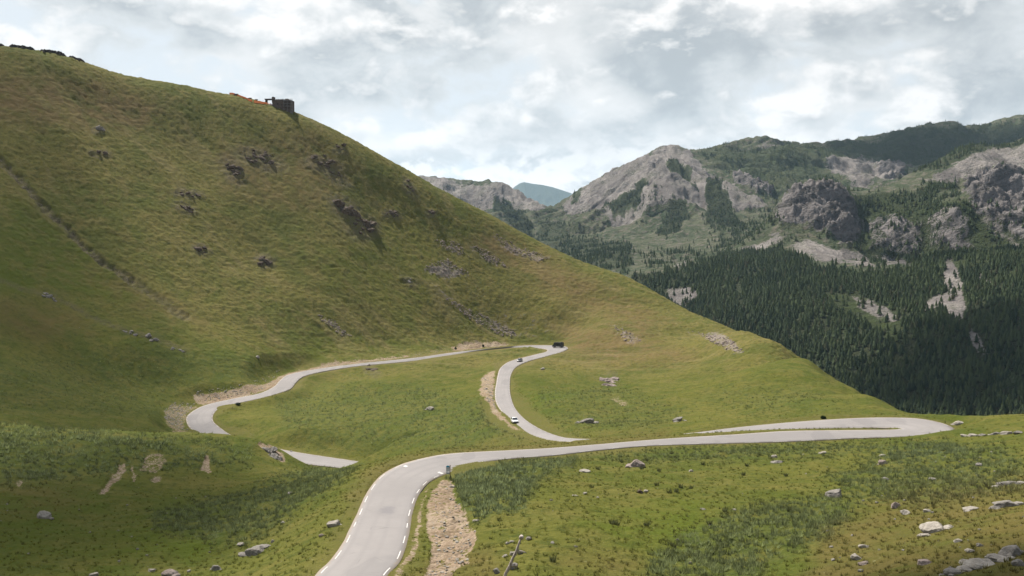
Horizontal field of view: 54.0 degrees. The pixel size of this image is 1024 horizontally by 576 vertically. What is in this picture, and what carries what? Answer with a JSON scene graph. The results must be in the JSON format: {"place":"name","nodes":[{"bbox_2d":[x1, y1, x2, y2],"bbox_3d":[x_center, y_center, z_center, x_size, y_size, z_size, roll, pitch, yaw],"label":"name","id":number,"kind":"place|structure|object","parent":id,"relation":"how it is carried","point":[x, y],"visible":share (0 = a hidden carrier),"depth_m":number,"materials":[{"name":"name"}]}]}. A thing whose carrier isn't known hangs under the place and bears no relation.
{"place":"outdoors","nodes":[
{"label":"outdoors","id":0,"kind":"place"},
{"bbox_2d":[0,46,1023,575],"bbox_3d":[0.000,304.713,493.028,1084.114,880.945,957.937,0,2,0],"label":"ground","id":1,"kind":"structure","parent":0,"point":[226,308],"depth_m":420.15,"materials":[{"name":"green plant"}]},
{"bbox_2d":[9,44,34,49],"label":"stone wall","id":2,"kind":"structure","parent":1,"relation":"on","point":[22,46],"depth_m":559.66,"materials":[{"name":"grey stone"}]},
{"bbox_2d":[37,510,53,519],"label":"boulder","id":3,"kind":"object","parent":1,"relation":"on","point":[44,514],"visible":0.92,"depth_m":130.14,"materials":[{"name":"stone"}]},
{"bbox_2d":[42,292,56,301],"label":"rock outcrop","id":4,"kind":"object","parent":1,"relation":"on","point":[49,295],"visible":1,"depth_m":422.02,"materials":[{"name":"grey stone"}]},
{"bbox_2d":[40,49,65,55],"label":"stone wall","id":5,"kind":"structure","parent":1,"relation":"on","point":[55,52],"depth_m":569.85,"materials":[{"name":"grey stone"}]},
{"bbox_2d":[89,572,98,575],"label":"boulder","id":6,"kind":"object","parent":1,"relation":"on","point":[95,574],"visible":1,"depth_m":97.96,"materials":[{"name":"stone"}]},
{"bbox_2d":[96,125,104,130],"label":"rock outcrop","id":7,"kind":"object","parent":1,"relation":"on","point":[100,128],"visible":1,"depth_m":542.07,"materials":[{"name":"grey stone"}]},
{"bbox_2d":[145,333,158,341],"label":"rock outcrop","id":8,"kind":"object","parent":1,"relation":"on","point":[149,335],"visible":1,"depth_m":425.22,"materials":[{"name":"grey stone"}]},
{"bbox_2d":[161,569,180,575],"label":"boulder","id":9,"kind":"object","parent":1,"relation":"on","point":[169,572],"visible":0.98,"depth_m":97.72,"materials":[{"name":"stone"}]},
{"bbox_2d":[180,205,192,212],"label":"rock outcrop","id":10,"kind":"object","parent":1,"relation":"on","point":[187,208],"visible":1,"depth_m":530.15,"materials":[{"name":"grey stone"}]},
{"bbox_2d":[180,191,200,196],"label":"rock outcrop","id":11,"kind":"object","parent":1,"relation":"on","point":[186,193],"visible":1,"depth_m":540.26,"materials":[{"name":"grey stone"}]},
{"bbox_2d":[193,246,206,252],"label":"rock outcrop","id":12,"kind":"object","parent":1,"relation":"on","point":[199,249],"visible":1,"depth_m":510.47,"materials":[{"name":"grey stone"}]},
{"bbox_2d":[210,565,221,570],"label":"boulder","id":13,"kind":"object","parent":1,"relation":"on","point":[215,567],"visible":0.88,"depth_m":99.10,"materials":[{"name":"grey stone"}]},
{"bbox_2d":[225,163,243,174],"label":"rock outcrop","id":14,"kind":"object","parent":1,"relation":"on","point":[234,170],"visible":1,"depth_m":574.18,"materials":[{"name":"grey stone"}]},
{"bbox_2d":[229,93,251,101],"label":"safety fence","id":15,"kind":"object","parent":1,"relation":"on","point":[241,96],"visible":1,"depth_m":625.85,"materials":[{"name":"orange"}]},
{"bbox_2d":[238,544,270,556],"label":"boulder","id":16,"kind":"object","parent":1,"relation":"on","point":[255,550],"visible":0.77,"depth_m":106.76,"materials":[{"name":"grey stone"}]},
{"bbox_2d":[245,149,273,164],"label":"rock outcrop","id":17,"kind":"object","parent":1,"relation":"on","point":[262,158],"visible":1,"depth_m":591.29,"materials":[{"name":"grey stone"}]},
{"bbox_2d":[254,100,267,104],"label":"safety fence","id":18,"kind":"object","parent":1,"relation":"on","point":[260,102],"visible":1,"depth_m":628.99,"materials":[{"name":"orange"}]},
{"bbox_2d":[257,256,271,265],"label":"rock outcrop","id":19,"kind":"object","parent":1,"relation":"on","point":[265,260],"visible":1,"depth_m":529.18,"materials":[{"name":"grey stone"}]},
{"bbox_2d":[262,446,282,460],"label":"rock outcrop","id":20,"kind":"object","parent":1,"relation":"on","point":[272,451],"visible":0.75,"depth_m":195.20,"materials":[{"name":"grey stone"}]},
{"bbox_2d":[265,97,293,112],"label":"ruined fort","id":21,"kind":"structure","parent":1,"relation":"on","point":[277,103],"depth_m":634.45,"materials":[{"name":"grey stone"}]},
{"bbox_2d":[283,99,292,113],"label":"scaffolding","id":22,"kind":"object","parent":1,"relation":"on","point":[290,103],"visible":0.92,"depth_m":632.75,"materials":[{"name":"metal"}]},
{"bbox_2d":[311,154,335,167],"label":"rock outcrop","id":23,"kind":"object","parent":1,"relation":"on","point":[331,161],"visible":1,"depth_m":612.29,"materials":[{"name":"grey stone"}]},
{"bbox_2d":[164,370,495,430],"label":"gravel","id":24,"kind":"structure","parent":1,"relation":"on","point":[489,399],"depth_m":384.49,"materials":[{"name":"beige gravel"}]},
{"bbox_2d":[326,520,341,527],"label":"boulder","id":25,"kind":"object","parent":1,"relation":"on","point":[334,523],"visible":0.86,"depth_m":100.81,"materials":[{"name":"stone"}]},
{"bbox_2d":[332,199,360,217],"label":"rock outcrop","id":26,"kind":"object","parent":1,"relation":"on","point":[350,210],"visible":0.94,"depth_m":592.00,"materials":[{"name":"grey stone"}]},
{"bbox_2d":[353,218,376,233],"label":"rock outcrop","id":27,"kind":"object","parent":1,"relation":"on","point":[367,224],"visible":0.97,"depth_m":595.23,"materials":[{"name":"grey stone"}]},
{"bbox_2d":[365,364,377,370],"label":"rock outcrop","id":28,"kind":"object","parent":1,"relation":"on","point":[372,369],"visible":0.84,"depth_m":471.91,"materials":[{"name":"grey stone"}]},
{"bbox_2d":[386,210,398,216],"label":"rock outcrop","id":29,"kind":"object","parent":1,"relation":"on","point":[392,212],"visible":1,"depth_m":618.91,"materials":[{"name":"grey stone"}]},
{"bbox_2d":[446,465,450,478],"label":"signpost","id":30,"kind":"object","parent":1,"relation":"on","point":[447,469],"visible":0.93,"depth_m":127.93,"materials":[{"name":"grey metal"}]},
{"bbox_2d":[428,483,475,575],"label":"rubble","id":31,"kind":"object","parent":1,"relation":"on","point":[457,559],"visible":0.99,"depth_m":90.60,"materials":[{"name":"stone"}]},
{"bbox_2d":[493,568,499,573],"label":"boulder","id":32,"kind":"object","parent":1,"relation":"on","point":[495,570],"visible":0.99,"depth_m":74.94,"materials":[{"name":"grey stone"}]},
{"bbox_2d":[0,173,1023,571],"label":"pebbles","id":33,"kind":"object","parent":1,"relation":"on","point":[676,539],"visible":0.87,"depth_m":103.22,"materials":[{"name":"grey stone"}]},
{"bbox_2d":[504,535,526,575],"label":"wooden post","id":34,"kind":"object","parent":1,"relation":"on","point":[517,550],"visible":1,"depth_m":71.51,"materials":[{"name":"grey wood"}]},
{"bbox_2d":[318,234,743,351],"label":"scree","id":35,"kind":"structure","parent":1,"relation":"on","point":[489,259],"depth_m":595.19,"materials":[{"name":"stone"}]},
{"bbox_2d":[579,469,590,472],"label":"boulder","id":36,"kind":"object","parent":1,"relation":"on","point":[584,470],"visible":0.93,"depth_m":138.58,"materials":[{"name":"stone"}]},
{"bbox_2d":[575,418,598,423],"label":"boulder","id":37,"kind":"object","parent":1,"relation":"on","point":[588,420],"visible":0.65,"depth_m":278.88,"materials":[{"name":"grey stone"}]},
{"bbox_2d":[599,377,618,386],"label":"rock outcrop","id":38,"kind":"object","parent":1,"relation":"on","point":[608,380],"visible":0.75,"depth_m":410.71,"materials":[{"name":"stone"}]},
{"bbox_2d":[625,459,644,467],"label":"boulder","id":39,"kind":"object","parent":1,"relation":"on","point":[636,463],"visible":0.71,"depth_m":146.58,"materials":[{"name":"stone"}]},
{"bbox_2d":[672,417,686,421],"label":"boulder","id":40,"kind":"object","parent":1,"relation":"on","point":[677,419],"visible":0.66,"depth_m":260.68,"materials":[{"name":"grey stone"}]},
{"bbox_2d":[817,358,824,367],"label":"pine tree","id":41,"kind":"object","parent":1,"relation":"on","point":[820,364],"visible":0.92,"depth_m":953.17,"materials":[{"name":"green plant"}]},
{"bbox_2d":[824,489,841,497],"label":"boulder","id":42,"kind":"object","parent":1,"relation":"on","point":[835,493],"visible":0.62,"depth_m":114.85,"materials":[{"name":"grey stone"}]},
{"bbox_2d":[850,553,861,559],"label":"boulder","id":43,"kind":"object","parent":1,"relation":"on","point":[854,556],"visible":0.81,"depth_m":79.89,"materials":[{"name":"stone"}]},
{"bbox_2d":[858,561,868,565],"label":"boulder","id":44,"kind":"object","parent":1,"relation":"on","point":[862,563],"visible":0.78,"depth_m":75.21,"materials":[{"name":"stone"}]},
{"bbox_2d":[858,544,868,547],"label":"boulder","id":45,"kind":"object","parent":1,"relation":"on","point":[862,546],"visible":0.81,"depth_m":86.38,"materials":[{"name":"stone"}]},
{"bbox_2d":[878,460,887,464],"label":"boulder","id":46,"kind":"object","parent":1,"relation":"on","point":[881,462],"visible":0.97,"depth_m":146.90,"materials":[{"name":"stone"}]},
{"bbox_2d":[891,502,899,508],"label":"boulder","id":47,"kind":"object","parent":1,"relation":"on","point":[894,505],"visible":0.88,"depth_m":105.55,"materials":[{"name":"stone"}]},
{"bbox_2d":[900,509,909,514],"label":"boulder","id":48,"kind":"object","parent":1,"relation":"on","point":[904,512],"visible":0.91,"depth_m":101.80,"materials":[{"name":"stone"}]},
{"bbox_2d":[911,379,915,389],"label":"pine tree","id":49,"kind":"object","parent":1,"relation":"on","point":[913,387],"visible":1,"depth_m":841.35,"materials":[{"name":"green plant"}]},
{"bbox_2d":[917,559,931,565],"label":"boulder","id":50,"kind":"object","parent":1,"relation":"on","point":[921,562],"visible":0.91,"depth_m":70.28,"materials":[{"name":"stone"}]},
{"bbox_2d":[932,397,937,408],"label":"pine tree","id":51,"kind":"object","parent":1,"relation":"on","point":[934,405],"visible":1,"depth_m":785.81,"materials":[{"name":"green plant"}]},
{"bbox_2d":[917,521,953,536],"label":"boulder","id":52,"kind":"object","parent":1,"relation":"on","point":[931,527],"visible":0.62,"depth_m":86.08,"materials":[{"name":"stone"}]},
{"bbox_2d":[937,391,943,399],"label":"pine tree","id":53,"kind":"object","parent":1,"relation":"on","point":[940,397],"visible":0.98,"depth_m":798.28,"materials":[{"name":"green plant"}]},
{"bbox_2d":[939,568,963,575],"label":"boulder","id":54,"kind":"object","parent":1,"relation":"on","point":[950,571],"visible":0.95,"depth_m":61.66,"materials":[{"name":"grey stone"}]},
{"bbox_2d":[949,389,953,401],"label":"pine tree","id":55,"kind":"object","parent":1,"relation":"on","point":[952,397],"visible":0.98,"depth_m":787.67,"materials":[{"name":"green plant"}]},
{"bbox_2d":[952,402,958,412],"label":"pine tree","id":56,"kind":"object","parent":1,"relation":"on","point":[955,407],"visible":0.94,"depth_m":765.83,"materials":[{"name":"green plant"}]},
{"bbox_2d":[950,421,962,424],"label":"boulder","id":57,"kind":"object","parent":1,"relation":"on","point":[957,422],"visible":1,"depth_m":217.05,"materials":[{"name":"stone"}]},
{"bbox_2d":[964,548,974,552],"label":"boulder","id":58,"kind":"object","parent":1,"relation":"on","point":[968,550],"visible":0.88,"depth_m":71.69,"materials":[{"name":"stone"}]},
{"bbox_2d":[962,506,977,511],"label":"boulder","id":59,"kind":"object","parent":1,"relation":"on","point":[968,508],"visible":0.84,"depth_m":95.00,"materials":[{"name":"stone"}]},
{"bbox_2d":[956,558,994,571],"bbox_3d":[28.981,17.463,63.037,2.517,0.980,1.928,0,2,0],"label":"boulder","id":60,"kind":"object","parent":1,"relation":"on","point":[970,564],"visible":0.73,"depth_m":62.62,"materials":[{"name":"stone"}]},
{"bbox_2d":[973,333,979,342],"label":"pine tree","id":61,"kind":"object","parent":1,"relation":"on","point":[976,339],"visible":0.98,"depth_m":886.59,"materials":[{"name":"green plant"}]},
{"bbox_2d":[981,325,988,333],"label":"pine tree","id":62,"kind":"object","parent":1,"relation":"on","point":[984,330],"visible":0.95,"depth_m":895.85,"materials":[{"name":"green plant"}]},
{"bbox_2d":[995,397,1000,407],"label":"pine tree","id":63,"kind":"object","parent":1,"relation":"on","point":[998,401],"visible":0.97,"depth_m":749.55,"materials":[{"name":"green plant"}]},
{"bbox_2d":[984,553,1015,561],"bbox_3d":[31.290,17.455,64.445,1.683,0.734,1.725,2,3,41],"label":"boulder","id":64,"kind":"object","parent":1,"relation":"on","point":[994,557],"visible":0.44,"depth_m":64.25,"materials":[{"name":"stone"}]},
{"bbox_2d":[998,403,1007,413],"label":"pine tree","id":65,"kind":"object","parent":1,"relation":"on","point":[1002,408],"visible":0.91,"depth_m":738.11,"materials":[{"name":"green plant"}]},
{"bbox_2d":[988,500,1023,508],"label":"boulder","id":66,"kind":"object","parent":1,"relation":"on","point":[1002,504],"visible":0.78,"depth_m":93.84,"materials":[{"name":"grey stone"}]},
{"bbox_2d":[1000,431,1012,434],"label":"boulder","id":67,"kind":"object","parent":1,"relation":"on","point":[1005,432],"visible":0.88,"depth_m":170.16,"materials":[{"name":"stone"}]},
{"bbox_2d":[992,481,1023,487],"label":"boulder","id":68,"kind":"object","parent":1,"relation":"on","point":[1008,482],"visible":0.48,"depth_m":112.98,"materials":[{"name":"grey stone"}]},
{"bbox_2d":[1006,395,1010,405],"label":"pine tree","id":69,"kind":"object","parent":1,"relation":"on","point":[1008,400],"visible":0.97,"depth_m":743.56,"materials":[{"name":"green plant"}]},
{"bbox_2d":[998,545,1023,556],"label":"boulder","id":70,"kind":"object","parent":1,"relation":"on","point":[1012,550],"visible":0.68,"depth_m":65.82,"materials":[{"name":"grey stone"}]},
{"bbox_2d":[1011,559,1023,565],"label":"boulder","id":71,"kind":"object","parent":1,"relation":"on","point":[1017,562],"visible":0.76,"depth_m":59.98,"materials":[{"name":"grey stone"}]},
{"bbox_2d":[0,0,1023,193],"label":"sky","id":72,"kind":"structure","parent":0,"point":[559,94],"materials":[{"name":"white"}]},
{"bbox_2d":[513,182,571,205],"bbox_3d":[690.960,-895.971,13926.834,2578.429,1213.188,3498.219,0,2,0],"label":"mountain","id":73,"kind":"structure","parent":0,"point":[546,195],"depth_m":14186.89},
{"bbox_2d":[549,554,557,562],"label":"grass tussock","id":74,"kind":"object","parent":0,"point":[553,560],"depth_m":79.75,"materials":[{"name":"green plant"}]},
{"bbox_2d":[186,345,953,575],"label":"road","id":75,"kind":"structure","parent":0,"point":[374,543],"depth_m":177.20,"materials":[{"name":"grey asphalt"}]},
{"bbox_2d":[511,417,518,422],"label":"hatchback","id":76,"kind":"object","parent":75,"relation":"on","point":[514,419],"visible":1,"depth_m":286.65,"materials":[{"name":"white paint"}]},
{"bbox_2d":[552,342,563,347],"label":"camper van","id":77,"kind":"object","parent":75,"relation":"on","point":[558,344],"visible":1,"depth_m":537.47,"materials":[{"name":"black paint"}]},
{"bbox_2d":[419,114,1023,415],"bbox_3d":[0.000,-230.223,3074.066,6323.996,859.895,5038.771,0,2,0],"label":"mountains","id":78,"kind":"structure","parent":0,"point":[812,208],"depth_m":1970.88,"materials":[{"name":"grey stone"}]},
{"bbox_2d":[440,117,1023,415],"bbox_3d":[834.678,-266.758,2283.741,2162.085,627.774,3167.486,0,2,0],"label":"forest","id":79,"kind":"object","parent":78,"relation":"on","point":[765,289],"visible":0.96,"depth_m":1162.58,"materials":[{"name":"green plant"}]}
]}

